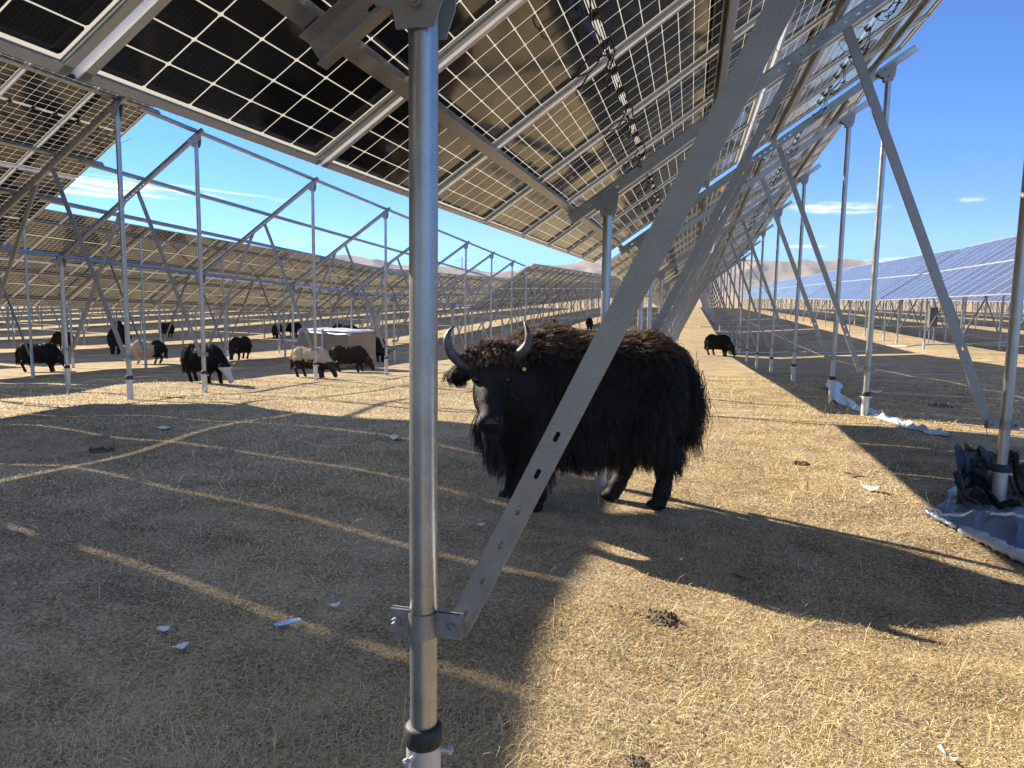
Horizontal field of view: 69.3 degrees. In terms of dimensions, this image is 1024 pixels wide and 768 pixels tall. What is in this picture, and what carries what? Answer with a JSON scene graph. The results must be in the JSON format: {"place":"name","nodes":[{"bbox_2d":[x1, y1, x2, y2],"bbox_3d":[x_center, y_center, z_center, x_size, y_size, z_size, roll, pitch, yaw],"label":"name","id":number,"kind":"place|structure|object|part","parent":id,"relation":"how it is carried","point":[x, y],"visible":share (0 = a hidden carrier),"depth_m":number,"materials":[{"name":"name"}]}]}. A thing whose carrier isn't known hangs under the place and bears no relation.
{"place":"outdoors","nodes":[
{"label":"outdoors","id":0,"kind":"place"},
{"bbox_2d":[0,293,1023,767],"bbox_3d":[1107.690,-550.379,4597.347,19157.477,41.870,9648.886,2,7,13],"label":"ground","id":1,"kind":"structure","parent":0,"point":[934,361],"depth_m":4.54,"materials":[{"name":"beige plant"}]},
{"bbox_2d":[11,307,42,328],"bbox_3d":[-43.544,-5.727,51.082,4.004,5.463,24.980,2,6,13],"label":"solar table","id":2,"kind":"object","parent":1,"relation":"on","point":[39,314],"visible":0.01,"depth_m":61.83,"materials":[{"name":"metal"}]},
{"bbox_2d":[14,342,64,371],"bbox_3d":[-15.353,-0.875,24.232,1.691,0.967,0.541,0,7,-3],"label":"yak","id":3,"kind":"object","parent":1,"relation":"on","point":[51,355],"visible":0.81,"depth_m":24.04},
{"bbox_2d":[47,331,73,348],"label":"yak","id":4,"kind":"object","parent":1,"relation":"on","point":[55,338],"visible":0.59,"depth_m":38.36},
{"bbox_2d":[0,52,160,399],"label":"solar table","id":5,"kind":"object","parent":1,"relation":"on","point":[56,128],"visible":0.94,"depth_m":11.50,"materials":[{"name":"metal"}]},
{"bbox_2d":[9,307,163,321],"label":"solar table","id":6,"kind":"object","parent":1,"relation":"on","point":[80,311],"depth_m":78.79,"materials":[{"name":"metal"}]},
{"bbox_2d":[0,306,195,339],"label":"solar table","id":7,"kind":"object","parent":1,"relation":"on","point":[7,322],"visible":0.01,"depth_m":51.61,"materials":[{"name":"metal"}]},
{"bbox_2d":[89,446,115,453],"bbox_3d":[-3.827,0.623,6.954,0.250,0.054,0.255,-3,8,-30],"label":"dung pile","id":8,"kind":"object","parent":1,"relation":"on","point":[98,450],"visible":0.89,"depth_m":6.93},
{"bbox_2d":[38,307,178,327],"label":"solar table","id":9,"kind":"object","parent":1,"relation":"on","point":[105,313],"visible":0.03,"depth_m":69.37,"materials":[{"name":"metal"}]},
{"bbox_2d":[106,326,131,353],"bbox_3d":[-19.067,-2.104,35.954,0.735,1.301,2.278,-1,7,-11],"label":"yak","id":10,"kind":"object","parent":1,"relation":"on","point":[112,342],"visible":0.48,"depth_m":35.23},
{"bbox_2d":[0,305,264,348],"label":"solar table","id":11,"kind":"object","parent":1,"relation":"on","point":[60,328],"visible":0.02,"depth_m":42.31,"materials":[{"name":"metal"}]},
{"bbox_2d":[124,339,168,363],"bbox_3d":[-14.094,-1.231,28.523,1.622,0.927,0.519,0,7,-3],"label":"yak","id":12,"kind":"object","parent":1,"relation":"on","point":[155,349],"visible":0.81,"depth_m":28.39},
{"bbox_2d":[156,626,171,631],"bbox_3d":[-1.582,1.109,3.369,0.061,0.018,0.047,0,7,-3],"label":"paper scrap","id":13,"kind":"object","parent":1,"relation":"on","point":[162,628],"visible":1,"depth_m":3.37,"materials":[{"name":"white paper"}]},
{"bbox_2d":[157,426,172,428],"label":"paper scrap","id":14,"kind":"object","parent":1,"relation":"on","point":[163,427],"visible":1,"depth_m":7.93,"materials":[{"name":"white paper"}]},
{"bbox_2d":[158,322,174,336],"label":"yak","id":15,"kind":"object","parent":1,"relation":"on","point":[164,327],"visible":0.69,"depth_m":53.25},
{"bbox_2d":[171,642,188,648],"bbox_3d":[-1.449,1.143,3.237,0.039,0.023,0.061,5,8,33],"label":"paper scrap","id":16,"kind":"object","parent":1,"relation":"on","point":[181,645],"visible":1,"depth_m":3.24,"materials":[{"name":"white paper"}]},
{"bbox_2d":[0,209,375,377],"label":"solar table","id":17,"kind":"object","parent":1,"relation":"on","point":[33,280],"visible":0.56,"depth_m":28.26,"materials":[{"name":"metal"}]},
{"bbox_2d":[180,343,235,383],"bbox_3d":[-6.362,-0.418,15.438,1.429,0.816,0.461,4,7,24],"label":"yak","id":18,"kind":"object","parent":1,"relation":"on","point":[217,360],"visible":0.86,"depth_m":15.24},
{"bbox_2d":[226,336,251,359],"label":"yak","id":19,"kind":"object","parent":1,"relation":"on","point":[239,345],"visible":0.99,"depth_m":32.06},
{"bbox_2d":[185,310,332,327],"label":"solar table","id":20,"kind":"object","parent":1,"relation":"on","point":[243,314],"depth_m":71.71,"materials":[{"name":"metal"}]},
{"bbox_2d":[0,107,528,392],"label":"solar table","id":21,"kind":"object","parent":1,"relation":"on","point":[194,141],"visible":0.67,"depth_m":17.45,"materials":[{"name":"metal"}]},
{"bbox_2d":[271,324,277,337],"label":"yak","id":22,"kind":"object","parent":1,"relation":"on","point":[274,330],"visible":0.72,"depth_m":55.28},
{"bbox_2d":[279,323,291,335],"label":"yak","id":23,"kind":"object","parent":1,"relation":"on","point":[288,328],"visible":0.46,"depth_m":58.78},
{"bbox_2d":[274,618,301,625],"bbox_3d":[-1.058,1.123,3.498,0.120,0.012,0.041,-5,9,-38],"label":"foil strip","id":24,"kind":"object","parent":1,"relation":"on","point":[285,622],"visible":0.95,"depth_m":3.50,"materials":[{"name":"silver metal"}]},
{"bbox_2d":[291,322,301,336],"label":"yak","id":25,"kind":"object","parent":1,"relation":"on","point":[297,326],"visible":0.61,"depth_m":57.40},
{"bbox_2d":[290,346,337,378],"bbox_3d":[-5.296,-0.575,19.788,1.453,0.831,0.465,3,7,19],"label":"yak","id":26,"kind":"object","parent":1,"relation":"on","point":[302,357],"visible":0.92,"depth_m":19.61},
{"bbox_2d":[247,310,396,336],"bbox_3d":[-16.749,-7.269,68.594,4.004,5.463,24.980,2,8,13],"label":"solar table","id":27,"kind":"object","parent":1,"relation":"on","point":[281,322],"depth_m":61.68,"materials":[{"name":"metal"}]},
{"bbox_2d":[327,601,339,606],"bbox_3d":[-0.888,1.097,3.693,0.060,0.021,0.030,-4,8,-32],"label":"paper scrap","id":28,"kind":"object","parent":1,"relation":"on","point":[334,604],"visible":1,"depth_m":3.69,"materials":[{"name":"white paper"}]},
{"bbox_2d":[296,327,377,368],"bbox_3d":[-6.104,-1.280,25.775,2.538,1.317,1.448,5,8,32],"label":"carton stack","id":29,"kind":"object","parent":1,"relation":"on","point":[331,338],"visible":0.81,"depth_m":25.16,"materials":[{"name":"cardboard"}]},
{"bbox_2d":[332,323,358,328],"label":"yak","id":30,"kind":"object","parent":1,"relation":"on","point":[345,326],"visible":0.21,"depth_m":52.86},
{"bbox_2d":[328,345,374,371],"bbox_3d":[-5.023,-0.790,23.167,1.453,0.830,0.469,0,7,-5],"label":"yak","id":31,"kind":"object","parent":1,"relation":"on","point":[357,355],"visible":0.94,"depth_m":22.99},
{"bbox_2d":[369,312,380,336],"bbox_3d":[-9.627,-3.812,52.227,0.746,2.439,0.378,1,7,0],"label":"electrical cabinet","id":32,"kind":"object","parent":1,"relation":"on","point":[377,320],"visible":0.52,"depth_m":52.00,"materials":[{"name":"grey metal"}]},
{"bbox_3d":[-9.618,-4.451,51.993,0.583,0.928,0.015,1,7,0],"label":"door","id":33,"kind":"part","parent":32,"relation":"part of","materials":[{"name":"grey metal"}]},
{"bbox_2d":[376,337,389,361],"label":"yak","id":34,"kind":"object","parent":1,"relation":"on","point":[380,350],"visible":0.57,"depth_m":30.52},
{"bbox_2d":[388,435,401,439],"bbox_3d":[-1.151,0.519,7.317,0.140,0.045,0.087,5,8,30],"label":"paper scrap","id":35,"kind":"object","parent":1,"relation":"on","point":[393,437],"visible":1,"depth_m":7.33,"materials":[{"name":"white paper"}]},
{"bbox_2d":[321,267,487,337],"bbox_3d":[-6.903,-5.656,56.567,4.099,5.716,25.011,2,7,13],"label":"solar table","id":36,"kind":"object","parent":1,"relation":"on","point":[396,283],"visible":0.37,"depth_m":50.46,"materials":[{"name":"metal"}]},
{"bbox_2d":[379,307,464,319],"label":"solar table","id":37,"kind":"object","parent":1,"relation":"on","point":[405,312],"visible":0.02,"depth_m":86.89,"materials":[{"name":"metal"}]},
{"bbox_2d":[455,257,467,273],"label":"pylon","id":38,"kind":"object","parent":1,"relation":"on","point":[461,265],"visible":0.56,"depth_m":928.84,"materials":[{"name":"grey metal"}]},
{"bbox_2d":[448,277,538,328],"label":"solar table","id":39,"kind":"object","parent":1,"relation":"on","point":[496,284],"visible":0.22,"depth_m":73.64,"materials":[{"name":"metal"}]},
{"bbox_2d":[0,0,1023,767],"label":"solar table","id":40,"kind":"object","parent":1,"relation":"on","point":[592,130],"visible":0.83,"depth_m":2.88,"materials":[{"name":"metal"}]},
{"bbox_2d":[466,263,591,340],"bbox_3d":[2.244,-5.519,53.521,4.099,5.793,25.025,2,7,13],"label":"solar table","id":41,"kind":"object","parent":1,"relation":"on","point":[546,284],"visible":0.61,"depth_m":50.40,"materials":[{"name":"metal"}]},
{"bbox_2d":[519,303,570,317],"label":"solar table","id":42,"kind":"object","parent":1,"relation":"on","point":[547,307],"depth_m":103.36,"materials":[{"name":"metal"}]},
{"bbox_2d":[554,300,589,312],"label":"solar table","id":43,"kind":"object","parent":1,"relation":"on","point":[573,306],"visible":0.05,"depth_m":123.51,"materials":[{"name":"metal"}]},
{"bbox_2d":[441,321,720,511],"bbox_3d":[0.461,0.236,5.620,1.962,1.435,0.795,-1,7,-15],"label":"yak","id":44,"kind":"object","parent":1,"relation":"on","point":[647,407],"visible":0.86,"depth_m":5.39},
{"bbox_2d":[550,273,617,324],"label":"solar table","id":45,"kind":"object","parent":1,"relation":"on","point":[594,283],"visible":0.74,"depth_m":72.65,"materials":[{"name":"metal"}]},
{"bbox_2d":[585,318,593,329],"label":"yak","id":46,"kind":"object","parent":1,"relation":"on","point":[589,322],"visible":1,"depth_m":62.48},
{"bbox_2d":[589,278,621,314],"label":"solar table","id":47,"kind":"object","parent":1,"relation":"on","point":[614,290],"visible":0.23,"depth_m":96.69,"materials":[{"name":"metal"}]},
{"bbox_2d":[621,753,647,767],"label":"dung pile","id":48,"kind":"object","parent":1,"relation":"on","point":[634,759],"visible":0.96,"depth_m":2.63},
{"bbox_2d":[633,608,677,626],"bbox_3d":[0.740,1.187,3.764,0.198,0.052,0.201,-4,9,-37],"label":"dung pile","id":49,"kind":"object","parent":1,"relation":"on","point":[659,616],"visible":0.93,"depth_m":3.75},
{"bbox_2d":[686,285,707,312],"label":"solar table","id":50,"kind":"object","parent":1,"relation":"on","point":[705,307],"visible":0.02,"depth_m":119.88,"materials":[{"name":"metal"}]},
{"bbox_2d":[685,281,712,318],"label":"solar table","id":51,"kind":"object","parent":1,"relation":"on","point":[708,309],"visible":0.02,"depth_m":95.35,"materials":[{"name":"metal"}]},
{"bbox_2d":[682,277,720,329],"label":"solar table","id":52,"kind":"object","parent":1,"relation":"on","point":[712,313],"visible":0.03,"depth_m":70.82,"materials":[{"name":"metal"}]},
{"bbox_2d":[675,255,743,350],"bbox_3d":[12.326,-5.106,48.478,4.099,5.513,25.004,2,7,13],"label":"solar table","id":53,"kind":"object","parent":1,"relation":"on","point":[720,320],"visible":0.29,"depth_m":42.84,"materials":[{"name":"metal"}]},
{"bbox_2d":[704,334,736,356],"bbox_3d":[9.588,-1.786,34.175,0.557,0.996,1.742,-5,9,-38],"label":"yak","id":54,"kind":"object","parent":1,"relation":"on","point":[723,343],"visible":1,"depth_m":33.97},
{"bbox_2d":[611,81,874,402],"bbox_3d":[6.346,-2.736,23.634,4.099,6.512,25.074,2,7,13],"label":"solar table","id":55,"kind":"object","parent":1,"relation":"on","point":[762,197],"visible":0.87,"depth_m":16.11,"materials":[{"name":"metal"}]},
{"bbox_2d":[728,232,816,351],"bbox_3d":[9.878,-2.879,27.006,0.016,4.579,19.211,5,8,30],"label":"guy wire","id":56,"kind":"object","parent":55,"relation":"attached to","point":[758,279],"visible":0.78,"depth_m":22.41,"materials":[{"name":"grey metal"}]},
{"bbox_2d":[733,571,752,577],"bbox_3d":[1.410,1.161,4.523,0.110,0.009,0.070,6,8,36],"label":"card scrap","id":57,"kind":"object","parent":1,"relation":"on","point":[741,574],"visible":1,"depth_m":4.52,"materials":[{"name":"cardboard"}]},
{"bbox_2d":[739,284,764,308],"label":"solar table","id":58,"kind":"object","parent":1,"relation":"on","point":[753,289],"visible":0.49,"depth_m":146.93,"materials":[{"name":"glass"}]},
{"bbox_2d":[745,280,783,309],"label":"solar table","id":59,"kind":"object","parent":1,"relation":"on","point":[755,294],"visible":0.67,"depth_m":122.87,"materials":[{"name":"glass"}]},
{"bbox_2d":[757,275,809,316],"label":"solar table","id":60,"kind":"object","parent":1,"relation":"on","point":[783,286],"visible":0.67,"depth_m":98.09,"materials":[{"name":"glass"}]},
{"bbox_2d":[792,460,809,465],"bbox_3d":[2.762,0.761,7.085,0.169,0.047,0.140,2,7,13],"label":"dung pile","id":61,"kind":"object","parent":1,"relation":"on","point":[799,463],"visible":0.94,"depth_m":7.06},
{"bbox_2d":[792,289,825,309],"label":"solar table","id":62,"kind":"object","parent":1,"relation":"on","point":[809,302],"visible":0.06,"depth_m":149.65,"materials":[{"name":"metal"}]},
{"bbox_2d":[776,266,856,323],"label":"solar table","id":63,"kind":"object","parent":1,"relation":"on","point":[814,283],"visible":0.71,"depth_m":73.15,"materials":[{"name":"glass"}]},
{"bbox_2d":[811,299,856,312],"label":"solar table","id":64,"kind":"object","parent":1,"relation":"on","point":[831,304],"visible":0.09,"depth_m":121.42,"materials":[{"name":"metal"}]},
{"bbox_2d":[844,471,859,475],"bbox_3d":[3.029,0.792,6.604,0.122,0.031,0.069,-1,7,-17],"label":"card scrap","id":65,"kind":"object","parent":1,"relation":"on","point":[854,473],"visible":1,"depth_m":6.60,"materials":[{"name":"beige cardboard"}]},
{"bbox_2d":[843,300,879,309],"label":"solar table","id":66,"kind":"object","parent":1,"relation":"on","point":[857,304],"visible":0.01,"depth_m":152.20,"materials":[{"name":"metal"}]},
{"bbox_2d":[858,483,880,490],"bbox_3d":[2.933,0.844,6.079,0.160,0.052,0.073,7,9,42],"label":"paper scrap","id":67,"kind":"object","parent":1,"relation":"on","point":[868,488],"visible":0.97,"depth_m":6.08,"materials":[{"name":"white paper"}]},
{"bbox_2d":[840,300,902,316],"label":"solar table","id":68,"kind":"object","parent":1,"relation":"on","point":[867,308],"visible":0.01,"depth_m":96.81,"materials":[{"name":"metal"}]},
{"bbox_2d":[808,248,962,340],"bbox_3d":[24.198,-5.768,50.808,4.099,5.595,25.007,2,7,13],"label":"solar table","id":69,"kind":"object","parent":1,"relation":"on","point":[894,275],"visible":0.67,"depth_m":46.04,"materials":[{"name":"glass"}]},
{"bbox_2d":[826,381,950,436],"bbox_3d":[5.490,0.220,11.753,0.604,0.298,7.639,3,7,15],"label":"plastic film","id":70,"kind":"object","parent":1,"relation":"on","point":[845,400],"visible":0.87,"depth_m":9.65,"materials":[{"name":"white plastic"}]},
{"bbox_2d":[865,300,918,311],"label":"solar table","id":71,"kind":"object","parent":1,"relation":"on","point":[891,306],"visible":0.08,"depth_m":131.32,"materials":[{"name":"metal"}]},
{"bbox_2d":[879,298,985,325],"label":"solar table","id":72,"kind":"object","parent":1,"relation":"on","point":[931,299],"visible":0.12,"depth_m":72.30,"materials":[{"name":"metal"}]},
{"bbox_2d":[927,307,938,342],"bbox_3d":[21.446,-2.849,37.862,0.451,2.105,0.234,1,7,0],"label":"electrical cabinet","id":73,"kind":"object","parent":1,"relation":"on","point":[932,312],"visible":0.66,"depth_m":37.73,"materials":[{"name":"grey metal"}]},
{"bbox_3d":[21.453,-3.379,37.706,0.352,0.841,0.015,1,7,0],"label":"door","id":74,"kind":"part","parent":73,"relation":"part of","materials":[{"name":"grey metal"}]},
{"bbox_2d":[904,300,978,316],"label":"solar table","id":75,"kind":"object","parent":1,"relation":"on","point":[932,305],"visible":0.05,"depth_m":107.45,"materials":[{"name":"metal"}]},
{"bbox_2d":[927,402,958,407],"bbox_3d":[6.755,0.340,11.642,0.471,0.065,0.439,2,7,13],"label":"dung pile","id":76,"kind":"object","parent":1,"relation":"on","point":[940,405],"visible":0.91,"depth_m":11.59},
{"bbox_2d":[937,744,957,760],"bbox_3d":[1.658,1.406,2.823,0.020,0.024,0.090,0,7,-5],"label":"paper scrap","id":77,"kind":"object","parent":1,"relation":"on","point":[941,747],"visible":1,"depth_m":2.84,"materials":[{"name":"white paper"}]},
{"bbox_2d":[879,236,1023,355],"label":"solar table","id":78,"kind":"object","parent":1,"relation":"on","point":[986,269],"visible":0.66,"depth_m":31.40,"materials":[{"name":"glass"}]},
{"bbox_2d":[937,301,1009,315],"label":"solar table","id":79,"kind":"object","parent":1,"relation":"on","point":[983,306],"visible":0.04,"depth_m":115.67,"materials":[{"name":"metal"}]},
{"bbox_2d":[924,442,1023,563],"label":"tarpaulin","id":80,"kind":"object","parent":1,"relation":"on","point":[978,508],"visible":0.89,"depth_m":5.50,"materials":[{"name":"blue plastic"}]},
{"bbox_2d":[951,295,1023,331],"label":"solar table","id":81,"kind":"object","parent":1,"relation":"on","point":[996,298],"visible":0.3,"depth_m":55.08,"materials":[{"name":"metal"}]},
{"bbox_2d":[967,301,1009,312],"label":"solar table","id":82,"kind":"object","parent":1,"relation":"on","point":[990,306],"visible":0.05,"depth_m":143.81,"materials":[{"name":"metal"}]},
{"bbox_2d":[958,301,1023,321],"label":"solar table","id":83,"kind":"object","parent":1,"relation":"on","point":[986,311],"visible":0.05,"depth_m":86.97,"materials":[{"name":"metal"}]},
{"bbox_2d":[6,0,1023,271],"label":"sky","id":84,"kind":"structure","parent":0,"point":[956,123],"materials":[{"name":"blue"}]},
{"bbox_2d":[330,254,871,293],"bbox_3d":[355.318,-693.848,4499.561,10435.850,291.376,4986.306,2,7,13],"label":"hills","id":85,"kind":"structure","parent":0,"point":[786,272],"depth_m":4875.09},
{"bbox_2d":[700,325,789,326],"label":"hose","id":86,"kind":"object","parent":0,"point":[742,326],"visible":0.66,"depth_m":66.56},
{"bbox_2d":[727,349,874,353],"bbox_3d":[13.630,-1.567,35.388,6.619,0.406,1.794,4,8,26],"label":"hose","id":87,"kind":"object","parent":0,"point":[801,351],"visible":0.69,"depth_m":35.77,"materials":[{"name":"rubber"}]},
{"bbox_2d":[874,342,1006,346],"bbox_3d":[22.491,-1.960,37.202,8.143,0.233,2.242,-1,7,-12],"label":"hose","id":88,"kind":"object","parent":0,"point":[934,344],"visible":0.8,"depth_m":36.24,"materials":[{"name":"rubber"}]}
]}

